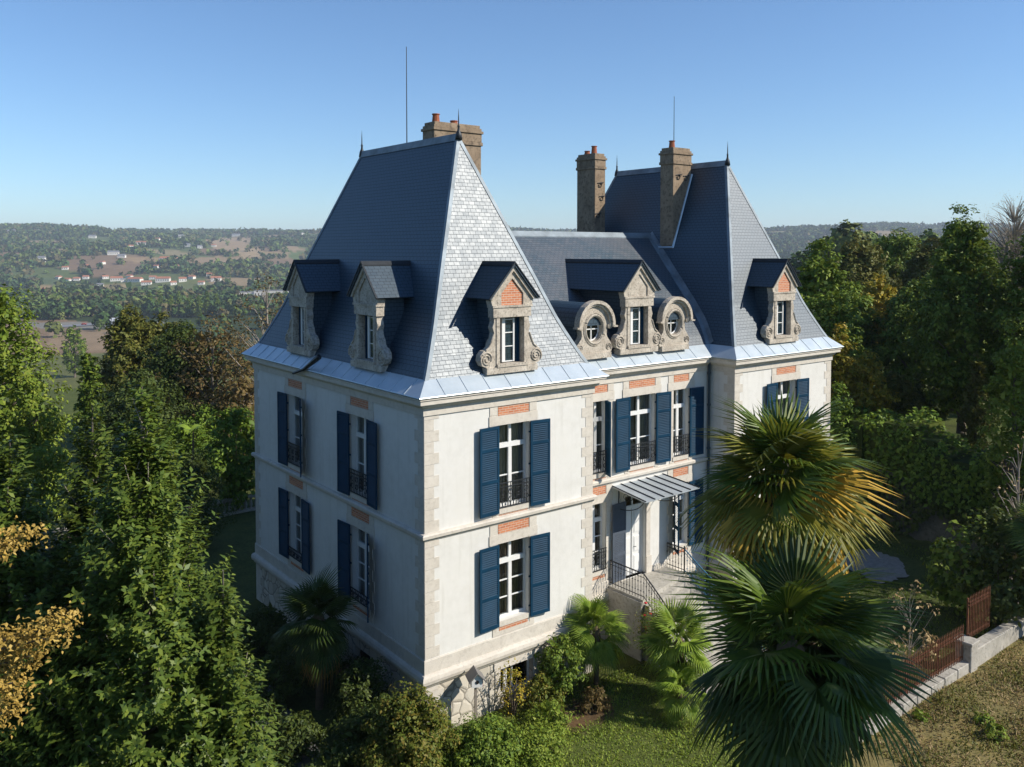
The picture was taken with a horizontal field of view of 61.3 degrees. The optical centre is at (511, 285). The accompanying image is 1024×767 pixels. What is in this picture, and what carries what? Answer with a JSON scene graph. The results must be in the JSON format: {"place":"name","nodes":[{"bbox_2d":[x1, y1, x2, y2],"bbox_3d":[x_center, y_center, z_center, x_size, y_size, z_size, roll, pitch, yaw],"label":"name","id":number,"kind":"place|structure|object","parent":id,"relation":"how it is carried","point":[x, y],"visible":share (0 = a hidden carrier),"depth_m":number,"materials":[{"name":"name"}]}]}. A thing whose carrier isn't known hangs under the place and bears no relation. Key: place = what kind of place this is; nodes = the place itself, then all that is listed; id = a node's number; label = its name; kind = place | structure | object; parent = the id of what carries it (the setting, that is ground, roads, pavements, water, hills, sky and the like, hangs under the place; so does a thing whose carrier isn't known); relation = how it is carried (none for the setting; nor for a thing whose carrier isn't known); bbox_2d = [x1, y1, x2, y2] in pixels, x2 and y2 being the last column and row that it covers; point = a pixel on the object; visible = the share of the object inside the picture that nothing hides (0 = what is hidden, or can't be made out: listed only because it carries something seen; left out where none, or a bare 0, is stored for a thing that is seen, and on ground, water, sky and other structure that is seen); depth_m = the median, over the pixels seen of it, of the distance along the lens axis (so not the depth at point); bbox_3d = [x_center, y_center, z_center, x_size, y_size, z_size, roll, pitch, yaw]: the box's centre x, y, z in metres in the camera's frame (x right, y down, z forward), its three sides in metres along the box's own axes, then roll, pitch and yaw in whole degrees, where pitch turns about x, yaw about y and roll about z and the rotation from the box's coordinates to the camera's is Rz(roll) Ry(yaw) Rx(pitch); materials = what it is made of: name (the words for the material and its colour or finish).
{"place":"outdoors","nodes":[
{"label":"outdoors","id":0,"kind":"place"},
{"bbox_2d":[148,588,321,766],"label":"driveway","id":1,"kind":"structure","parent":0,"point":[304,759],"depth_m":25.53,"materials":[{"name":"plant"}]},
{"bbox_2d":[0,227,1023,766],"bbox_3d":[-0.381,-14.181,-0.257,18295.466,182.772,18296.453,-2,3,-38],"label":"ground","id":2,"kind":"structure","parent":0,"point":[240,535],"depth_m":34.28,"materials":[{"name":"plant"}]},
{"bbox_2d":[0,283,77,557],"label":"broadleaf tree","id":3,"kind":"object","parent":2,"relation":"on","point":[26,407],"visible":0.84,"depth_m":38.35,"materials":[{"name":"green plant"}]},
{"bbox_2d":[1,399,80,540],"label":"broadleaf tree","id":4,"kind":"object","parent":2,"relation":"on","point":[51,496],"visible":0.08,"depth_m":43.04,"materials":[{"name":"green plant"}]},
{"bbox_2d":[0,515,90,741],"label":"oak tree","id":5,"kind":"object","parent":2,"relation":"on","point":[30,640],"visible":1,"depth_m":10.83,"materials":[{"name":"yellow plant"}]},
{"bbox_2d":[0,434,101,766],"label":"bay laurel","id":6,"kind":"object","parent":2,"relation":"on","point":[34,581],"visible":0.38,"depth_m":13.38,"materials":[{"name":"green plant"}]},
{"bbox_2d":[60,324,87,377],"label":"broadleaf tree","id":7,"kind":"object","parent":2,"relation":"on","point":[74,366],"visible":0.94,"depth_m":455.14,"materials":[{"name":"green plant"}]},
{"bbox_2d":[3,400,158,760],"bbox_3d":[-7.079,8.209,15.021,4.661,12.589,5.253,-2,3,-38],"label":"bay laurel","id":8,"kind":"object","parent":2,"relation":"on","point":[81,515],"visible":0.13,"depth_m":14.55,"materials":[{"name":"green plant"}]},
{"bbox_2d":[73,353,105,451],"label":"broadleaf tree","id":9,"kind":"object","parent":2,"relation":"on","point":[89,374],"visible":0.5,"depth_m":59.95,"materials":[{"name":"green plant"}]},
{"bbox_2d":[95,302,157,417],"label":"broadleaf tree","id":10,"kind":"object","parent":2,"relation":"on","point":[123,343],"visible":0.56,"depth_m":71.24,"materials":[{"name":"green plant"}]},
{"bbox_2d":[1,494,255,556],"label":"balustrade","id":11,"kind":"object","parent":2,"relation":"on","point":[246,509],"visible":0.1,"depth_m":47.98,"materials":[{"name":"concrete"}]},
{"bbox_2d":[70,366,198,472],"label":"broadleaf tree","id":12,"kind":"object","parent":2,"relation":"on","point":[120,398],"visible":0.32,"depth_m":54.82,"materials":[{"name":"green plant"}]},
{"bbox_2d":[0,381,282,766],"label":"bay laurel","id":13,"kind":"object","parent":2,"relation":"on","point":[142,667],"visible":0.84,"depth_m":12.51,"materials":[{"name":"green plant"}]},
{"bbox_2d":[0,287,287,343],"bbox_3d":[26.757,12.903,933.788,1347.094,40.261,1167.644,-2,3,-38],"label":"valley woods","id":14,"kind":"object","parent":2,"relation":"on","point":[102,307],"visible":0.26,"depth_m":893.11,"materials":[{"name":"plant"}]},
{"bbox_2d":[124,311,195,386],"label":"broadleaf tree","id":15,"kind":"object","parent":2,"relation":"on","point":[160,316],"visible":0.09,"depth_m":73.39,"materials":[{"name":"green plant"}]},
{"bbox_2d":[126,319,231,423],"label":"broadleaf tree","id":16,"kind":"object","parent":2,"relation":"on","point":[166,364],"visible":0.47,"depth_m":64.78,"materials":[{"name":"green plant"}]},
{"bbox_2d":[151,417,221,495],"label":"terrace shrub","id":17,"kind":"object","parent":2,"relation":"on","point":[178,432],"visible":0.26,"depth_m":50.73,"materials":[{"name":"green plant"}]},
{"bbox_2d":[163,447,236,548],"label":"yew","id":18,"kind":"object","parent":2,"relation":"on","point":[210,500],"visible":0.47,"depth_m":42.15,"materials":[{"name":"green plant"}]},
{"bbox_2d":[147,309,253,425],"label":"broadleaf tree","id":19,"kind":"object","parent":2,"relation":"on","point":[211,351],"visible":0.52,"depth_m":63.41,"materials":[{"name":"brown plant"}]},
{"bbox_2d":[171,403,240,468],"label":"terrace shrub","id":20,"kind":"object","parent":2,"relation":"on","point":[205,412],"visible":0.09,"depth_m":54.94,"materials":[{"name":"green plant"}]},
{"bbox_2d":[191,367,254,460],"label":"broadleaf tree","id":21,"kind":"object","parent":2,"relation":"on","point":[239,390],"visible":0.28,"depth_m":55.88,"materials":[{"name":"green plant"}]},
{"bbox_2d":[162,570,289,766],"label":"bay laurel","id":22,"kind":"object","parent":2,"relation":"on","point":[222,637],"visible":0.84,"depth_m":12.64,"materials":[{"name":"green plant"}]},
{"bbox_2d":[202,402,255,512],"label":"terrace shrub","id":23,"kind":"object","parent":2,"relation":"on","point":[237,469],"visible":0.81,"depth_m":47.76,"materials":[{"name":"green plant"}]},
{"bbox_2d":[218,270,283,429],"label":"broadleaf tree","id":24,"kind":"object","parent":2,"relation":"on","point":[266,324],"visible":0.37,"depth_m":59.88,"materials":[{"name":"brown plant"}]},
{"bbox_2d":[239,602,291,654],"bbox_3d":[-9.038,12.648,31.830,2.138,1.804,2.024,-2,3,-38],"label":"shrub","id":25,"kind":"object","parent":2,"relation":"on","point":[262,624],"visible":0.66,"depth_m":31.48,"materials":[{"name":"green plant"}]},
{"bbox_2d":[246,652,308,715],"bbox_3d":[-7.625,12.826,27.733,2.540,1.794,2.366,2,3,42],"label":"shrub","id":26,"kind":"object","parent":2,"relation":"on","point":[280,691],"visible":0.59,"depth_m":27.58,"materials":[{"name":"green plant"}]},
{"bbox_2d":[257,708,328,766],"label":"shrub","id":27,"kind":"object","parent":2,"relation":"on","point":[292,726],"visible":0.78,"depth_m":24.73,"materials":[{"name":"green plant"}]},
{"bbox_2d":[268,561,361,709],"bbox_3d":[-6.295,11.421,27.691,3.024,4.881,2.794,0,2,12],"label":"fan palm","id":28,"kind":"object","parent":2,"relation":"on","point":[318,641],"visible":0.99,"depth_m":27.27,"materials":[{"name":"plant"}]},
{"bbox_2d":[287,645,361,689],"bbox_3d":[-6.399,12.565,29.390,2.294,2.190,2.043,2,3,37],"label":"shrub","id":29,"kind":"object","parent":2,"relation":"on","point":[344,666],"visible":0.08,"depth_m":29.33,"materials":[{"name":"green plant"}]},
{"bbox_2d":[302,737,364,766],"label":"shrub","id":30,"kind":"object","parent":2,"relation":"on","point":[324,758],"visible":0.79,"depth_m":23.54,"materials":[{"name":"green plant"}]},
{"bbox_2d":[325,656,393,718],"bbox_3d":[-4.543,12.638,26.857,2.330,2.238,2.186,-2,3,-38],"label":"shrub","id":31,"kind":"object","parent":2,"relation":"on","point":[365,688],"visible":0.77,"depth_m":26.50,"materials":[{"name":"green plant"}]},
{"bbox_2d":[324,705,395,766],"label":"shrub","id":32,"kind":"object","parent":2,"relation":"on","point":[354,721],"visible":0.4,"depth_m":24.02,"materials":[{"name":"green plant"}]},
{"bbox_2d":[356,692,392,740],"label":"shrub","id":33,"kind":"object","parent":2,"relation":"on","point":[374,704],"visible":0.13,"depth_m":25.66,"materials":[{"name":"green plant"}]},
{"bbox_2d":[351,676,462,766],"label":"corner bush","id":34,"kind":"object","parent":2,"relation":"on","point":[409,735],"visible":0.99,"depth_m":23.16,"materials":[{"name":"green plant"}]},
{"bbox_2d":[465,665,485,719],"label":"bird house","id":35,"kind":"structure","parent":2,"relation":"on","point":[474,675],"depth_m":26.23,"materials":[{"name":"grey wood"}]},
{"bbox_2d":[435,711,537,766],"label":"bush","id":36,"kind":"object","parent":2,"relation":"on","point":[476,747],"visible":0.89,"depth_m":23.72,"materials":[{"name":"green plant"}]},
{"bbox_2d":[0,219,1019,394],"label":"valley woods","id":37,"kind":"object","parent":2,"relation":"on","point":[843,233],"depth_m":225.78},
{"bbox_2d":[0,221,1023,295],"bbox_3d":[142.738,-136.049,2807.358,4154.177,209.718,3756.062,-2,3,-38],"label":"hill woods","id":38,"kind":"object","parent":2,"relation":"on","point":[785,243],"visible":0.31,"depth_m":2291.60,"materials":[{"name":"plant"}]},
{"bbox_2d":[494,657,531,718],"bbox_3d":[0.037,12.728,27.337,1.134,1.997,1.117,0,2,8],"label":"shrub","id":39,"kind":"object","parent":2,"relation":"on","point":[511,706],"visible":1,"depth_m":27.27,"materials":[{"name":"green plant"}]},
{"bbox_2d":[503,716,577,766],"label":"bush","id":40,"kind":"object","parent":2,"relation":"on","point":[543,753],"visible":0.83,"depth_m":24.51,"materials":[{"name":"green plant"}]},
{"bbox_2d":[241,47,843,732],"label":"chateau","id":41,"kind":"structure","parent":2,"relation":"on","point":[481,447],"depth_m":30.91,"materials":[{"name":"stone"}]},
{"bbox_2d":[287,396,302,466],"bbox_3d":[-8.103,5.523,33.047,0.505,2.680,1.280,-2,3,-38],"label":"window","id":42,"kind":"structure","parent":41,"relation":"in","point":[296,451],"depth_m":33.15,"materials":[{"name":"white paint"}]},
{"bbox_2d":[289,494,302,563],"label":"window","id":43,"kind":"structure","parent":41,"relation":"in","point":[298,555],"depth_m":33.55,"materials":[{"name":"white paint"}]},
{"bbox_2d":[349,416,367,498],"bbox_3d":[-4.941,5.690,28.985,0.505,2.680,1.280,-2,3,-38],"label":"window","id":44,"kind":"structure","parent":41,"relation":"in","point":[357,479],"depth_m":29.17,"materials":[{"name":"white paint"}]},
{"bbox_2d":[350,528,369,607],"bbox_3d":[-4.941,9.412,29.139,0.505,2.530,1.280,-2,3,-38],"label":"window","id":45,"kind":"structure","parent":41,"relation":"in","point":[363,598],"depth_m":29.37,"materials":[{"name":"white paint"}]},
{"bbox_2d":[498,537,524,617],"bbox_3d":[-0.137,9.452,28.163,1.300,2.530,0.260,-2,3,-38],"label":"window","id":46,"kind":"structure","parent":41,"relation":"in","point":[514,554],"depth_m":28.25,"materials":[{"name":"white paint"}]},
{"bbox_2d":[499,422,529,508],"bbox_3d":[-0.062,5.734,27.913,1.300,2.680,0.505,-2,3,-38],"label":"window","id":47,"kind":"structure","parent":41,"relation":"in","point":[515,486],"depth_m":28.04,"materials":[{"name":"white paint"}]},
{"bbox_2d":[500,659,528,691],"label":"basement window","id":48,"kind":"structure","parent":41,"relation":"in","point":[519,665],"depth_m":28.92,"materials":[{"name":"glass"}]},
{"bbox_2d":[592,503,606,572],"bbox_3d":[3.030,9.292,32.052,0.900,2.530,0.505,-2,3,-38],"label":"window","id":49,"kind":"structure","parent":41,"relation":"in","point":[596,518],"depth_m":32.20,"materials":[{"name":"white paint"}]},
{"bbox_2d":[593,401,606,473],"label":"window","id":50,"kind":"structure","parent":41,"relation":"in","point":[598,456],"depth_m":32.14,"materials":[{"name":"white paint"}]},
{"bbox_2d":[626,497,642,575],"bbox_3d":[4.630,9.566,33.291,1.170,3.180,0.154,-2,3,-38],"label":"door","id":51,"kind":"structure","parent":41,"relation":"in","point":[634,519],"depth_m":33.39,"materials":[{"name":"white paint"}]},
{"bbox_2d":[630,394,655,465],"bbox_3d":[4.877,5.511,33.335,1.460,2.680,0.505,-2,3,-38],"label":"window","id":52,"kind":"structure","parent":41,"relation":"in","point":[638,451],"depth_m":33.47,"materials":[{"name":"white paint"}]},
{"bbox_2d":[673,493,683,543],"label":"window","id":53,"kind":"structure","parent":41,"relation":"in","point":[681,496],"depth_m":35.13,"materials":[{"name":"white paint"}]},
{"bbox_2d":[673,389,688,456],"bbox_3d":[6.645,5.454,34.709,0.920,2.680,0.505,-2,3,-38],"label":"window","id":54,"kind":"structure","parent":41,"relation":"in","point":[677,430],"depth_m":34.75,"materials":[{"name":"white paint"}]},
{"bbox_2d":[778,380,790,414],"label":"window","id":55,"kind":"structure","parent":41,"relation":"in","point":[782,385],"depth_m":37.28,"materials":[{"name":"white paint"}]},
{"bbox_2d":[525,670,566,712],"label":"shrub","id":56,"kind":"object","parent":2,"relation":"on","point":[536,695],"visible":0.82,"depth_m":27.49,"materials":[{"name":"green plant"}]},
{"bbox_2d":[523,698,583,735],"bbox_3d":[1.194,13.224,26.467,1.771,1.037,1.580,-2,3,-38],"label":"shrub","id":57,"kind":"object","parent":2,"relation":"on","point":[549,718],"visible":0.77,"depth_m":26.37,"materials":[{"name":"green plant"}]},
{"bbox_2d":[527,632,588,700],"bbox_3d":[1.478,12.573,28.430,1.813,2.221,2.204,-2,3,-38],"label":"camellia","id":58,"kind":"object","parent":2,"relation":"on","point":[563,677],"visible":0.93,"depth_m":28.06,"materials":[{"name":"green plant"}]},
{"bbox_2d":[579,685,611,711],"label":"shrub","id":59,"kind":"object","parent":2,"relation":"on","point":[599,697],"visible":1,"depth_m":27.53,"materials":[{"name":"brown plant"}]},
{"bbox_2d":[562,592,633,684],"bbox_3d":[2.867,11.987,29.485,2.745,3.566,2.466,1,3,21],"label":"fan palm","id":60,"kind":"object","parent":2,"relation":"on","point":[595,645],"visible":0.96,"depth_m":29.01,"materials":[{"name":"plant"}]},
{"bbox_2d":[435,661,860,766],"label":"lawn grass","id":61,"kind":"structure","parent":2,"relation":"on","point":[629,725],"depth_m":26.36,"materials":[{"name":"green plant"}]},
{"bbox_2d":[632,596,676,667],"bbox_3d":[4.963,12.171,30.049,1.259,2.665,2.321,-2,3,-38],"label":"climbing rose","id":62,"kind":"object","parent":2,"relation":"on","point":[645,614],"visible":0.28,"depth_m":30.39,"materials":[{"name":"green plant"}]},
{"bbox_2d":[633,595,717,702],"bbox_3d":[5.533,12.013,28.275,3.049,3.678,2.684,2,3,40],"label":"fan palm","id":63,"kind":"object","parent":2,"relation":"on","point":[664,654],"visible":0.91,"depth_m":27.90,"materials":[{"name":"plant"}]},
{"bbox_2d":[649,662,706,728],"bbox_3d":[5.243,12.728,26.968,2.125,2.317,2.249,-2,3,-38],"label":"fan palm","id":64,"kind":"object","parent":2,"relation":"on","point":[677,675],"visible":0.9,"depth_m":26.80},
{"bbox_2d":[672,384,904,649],"bbox_3d":[5.614,8.186,17.459,4.298,12.258,4.485,-2,3,-38],"label":"fan palm","id":65,"kind":"object","parent":2,"relation":"on","point":[811,487],"visible":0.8,"depth_m":16.45,"materials":[{"name":"plant"}]},
{"bbox_2d":[664,521,940,766],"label":"fan palm","id":66,"kind":"object","parent":2,"relation":"on","point":[777,710],"visible":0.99,"depth_m":14.43,"materials":[{"name":"plant"}]},
{"bbox_2d":[759,592,902,763],"bbox_3d":[5.742,9.934,16.387,3.530,8.814,3.388,-2,3,-38],"label":"fan palm","id":67,"kind":"object","parent":2,"relation":"on","point":[814,651],"visible":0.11,"depth_m":15.58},
{"bbox_2d":[796,236,866,393],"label":"broadleaf tree","id":68,"kind":"object","parent":2,"relation":"on","point":[816,277],"visible":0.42,"depth_m":53.13,"materials":[{"name":"green plant"}]},
{"bbox_2d":[830,381,859,492],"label":"broadleaf tree","id":69,"kind":"object","parent":2,"relation":"on","point":[848,434],"visible":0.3,"depth_m":46.75,"materials":[{"name":"green plant"}]},
{"bbox_2d":[828,322,867,407],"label":"broadleaf tree","id":70,"kind":"object","parent":2,"relation":"on","point":[843,357],"visible":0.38,"depth_m":48.67,"materials":[{"name":"green plant"}]},
{"bbox_2d":[824,280,884,384],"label":"broadleaf tree","id":71,"kind":"object","parent":2,"relation":"on","point":[864,324],"visible":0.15,"depth_m":63.23,"materials":[{"name":"green plant"}]},
{"bbox_2d":[822,231,901,324],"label":"broadleaf tree","id":72,"kind":"object","parent":2,"relation":"on","point":[857,264],"visible":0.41,"depth_m":80.67,"materials":[{"name":"green plant"}]},
{"bbox_2d":[846,349,901,415],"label":"broadleaf tree","id":73,"kind":"object","parent":2,"relation":"on","point":[863,379],"visible":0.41,"depth_m":49.59,"materials":[{"name":"green plant"}]},
{"bbox_2d":[858,273,897,348],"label":"broadleaf tree","id":74,"kind":"object","parent":2,"relation":"on","point":[886,292],"visible":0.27,"depth_m":65.52,"materials":[{"name":"green plant"}]},
{"bbox_2d":[762,527,998,695],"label":"garden grass","id":75,"kind":"structure","parent":2,"relation":"on","point":[933,632],"depth_m":35.67,"materials":[{"name":"green plant"}]},
{"bbox_2d":[863,227,923,295],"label":"broadleaf tree","id":76,"kind":"object","parent":2,"relation":"on","point":[895,247],"visible":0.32,"depth_m":90.26,"materials":[{"name":"green plant"}]},
{"bbox_2d":[869,370,924,417],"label":"broadleaf tree","id":77,"kind":"object","parent":2,"relation":"on","point":[903,388],"visible":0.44,"depth_m":51.68,"materials":[{"name":"green plant"}]},
{"bbox_2d":[865,276,951,386],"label":"broadleaf tree","id":78,"kind":"object","parent":2,"relation":"on","point":[893,357],"visible":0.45,"depth_m":61.47,"materials":[{"name":"green plant"}]},
{"bbox_2d":[880,580,942,681],"bbox_3d":[13.520,11.880,29.026,1.842,3.997,1.640,0,2,6],"label":"sapling","id":79,"kind":"object","parent":2,"relation":"on","point":[928,639],"visible":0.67,"depth_m":29.08,"materials":[{"name":"green plant"}]},
{"bbox_2d":[859,660,968,741],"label":"wall","id":80,"kind":"structure","parent":2,"relation":"on","point":[958,670],"depth_m":28.71,"materials":[{"name":"stone"}]},
{"bbox_2d":[861,624,963,717],"bbox_3d":[12.628,12.568,27.851,8.010,1.330,0.120,-2,3,-38],"label":"picket fence","id":81,"kind":"object","parent":80,"relation":"on","point":[938,646],"visible":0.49,"depth_m":29.10,"materials":[{"name":"metal"}]},
{"bbox_2d":[830,394,1023,518],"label":"hedge","id":82,"kind":"object","parent":2,"relation":"on","point":[920,450],"visible":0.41,"depth_m":43.66,"materials":[{"name":"green plant"}]},
{"bbox_2d":[899,237,955,294],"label":"broadleaf tree","id":83,"kind":"object","parent":2,"relation":"on","point":[921,257],"visible":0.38,"depth_m":83.67,"materials":[{"name":"green plant"}]},
{"bbox_2d":[848,465,1007,553],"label":"retaining wall","id":84,"kind":"structure","parent":2,"relation":"on","point":[932,528],"depth_m":43.76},
{"bbox_2d":[847,467,1023,566],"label":"ivy","id":85,"kind":"object","parent":84,"relation":"attached to","point":[942,512],"visible":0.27,"depth_m":44.21,"materials":[{"name":"green plant"}]},
{"bbox_2d":[900,367,956,420],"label":"broadleaf tree","id":86,"kind":"object","parent":2,"relation":"on","point":[942,415],"visible":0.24,"depth_m":54.67,"materials":[{"name":"green plant"}]},
{"bbox_2d":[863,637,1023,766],"bbox_3d":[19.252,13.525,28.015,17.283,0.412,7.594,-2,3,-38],"label":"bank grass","id":87,"kind":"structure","parent":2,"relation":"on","point":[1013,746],"depth_m":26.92,"materials":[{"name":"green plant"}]},
{"bbox_2d":[872,637,1023,766],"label":"straw grass","id":88,"kind":"structure","parent":2,"relation":"on","point":[990,761],"depth_m":27.24,"materials":[{"name":"beige plant"}]},
{"bbox_2d":[897,202,1023,440],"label":"broadleaf tree","id":89,"kind":"object","parent":2,"relation":"on","point":[965,340],"visible":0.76,"depth_m":49.17,"materials":[{"name":"green plant"}]},
{"bbox_2d":[954,635,979,672],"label":"stone pier","id":90,"kind":"structure","parent":2,"relation":"on","point":[970,650],"depth_m":30.23,"materials":[{"name":"stone"}]},
{"bbox_2d":[966,586,989,635],"bbox_3d":[16.820,11.706,31.143,1.610,1.580,0.120,-2,3,-38],"label":"picket fence","id":91,"kind":"object","parent":90,"relation":"on","point":[981,598],"visible":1,"depth_m":31.00,"materials":[{"name":"wood"}]},
{"bbox_2d":[920,515,1019,622],"bbox_3d":[18.546,11.398,34.565,3.960,4.150,4.194,-2,3,-38],"label":"fig bush","id":92,"kind":"object","parent":2,"relation":"on","point":[947,596],"visible":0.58,"depth_m":34.41,"materials":[{"name":"green plant"}]},
{"bbox_2d":[956,352,995,450],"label":"broadleaf tree","id":93,"kind":"object","parent":2,"relation":"on","point":[972,414],"visible":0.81,"depth_m":46.07,"materials":[{"name":"green plant"}]},
{"bbox_2d":[953,502,1023,627],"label":"bush","id":94,"kind":"object","parent":2,"relation":"on","point":[1005,595],"visible":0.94,"depth_m":32.90,"materials":[{"name":"green plant"}]},
{"bbox_2d":[984,723,1009,743],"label":"weed","id":95,"kind":"object","parent":2,"relation":"on","point":[992,728],"visible":0.99,"depth_m":26.01,"materials":[{"name":"green plant"}]},
{"bbox_2d":[975,312,1023,579],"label":"broadleaf tree","id":96,"kind":"object","parent":2,"relation":"on","point":[1011,365],"visible":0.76,"depth_m":38.14,"materials":[{"name":"green plant"}]},
{"bbox_2d":[977,231,1023,418],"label":"broadleaf tree","id":97,"kind":"object","parent":2,"relation":"on","point":[1014,294],"visible":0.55,"depth_m":47.20,"materials":[{"name":"green plant"}]},
{"bbox_2d":[977,616,1023,666],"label":"kerb wall","id":98,"kind":"structure","parent":2,"relation":"on","point":[996,640],"depth_m":31.78,"materials":[{"name":"stone"}]},
{"bbox_2d":[983,192,1023,289],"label":"broadleaf tree","id":99,"kind":"object","parent":2,"relation":"on","point":[1017,231],"visible":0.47,"depth_m":77.60,"materials":[{"name":"brown plant"}]},
{"bbox_2d":[983,433,1023,588],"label":"bare shrub","id":100,"kind":"object","parent":2,"relation":"on","point":[1017,492],"visible":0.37,"depth_m":34.34,"materials":[{"name":"brown plant"}]},
{"bbox_2d":[995,500,1023,574],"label":"bush","id":101,"kind":"object","parent":2,"relation":"on","point":[1019,537],"visible":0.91,"depth_m":32.46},
{"bbox_2d":[0,0,1023,230],"label":"sky","id":102,"kind":"structure","parent":0,"point":[138,114],"materials":[{"name":"blue"}]},
{"bbox_2d":[844,549,908,582],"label":"path","id":103,"kind":"structure","parent":0,"point":[887,563],"depth_m":40.16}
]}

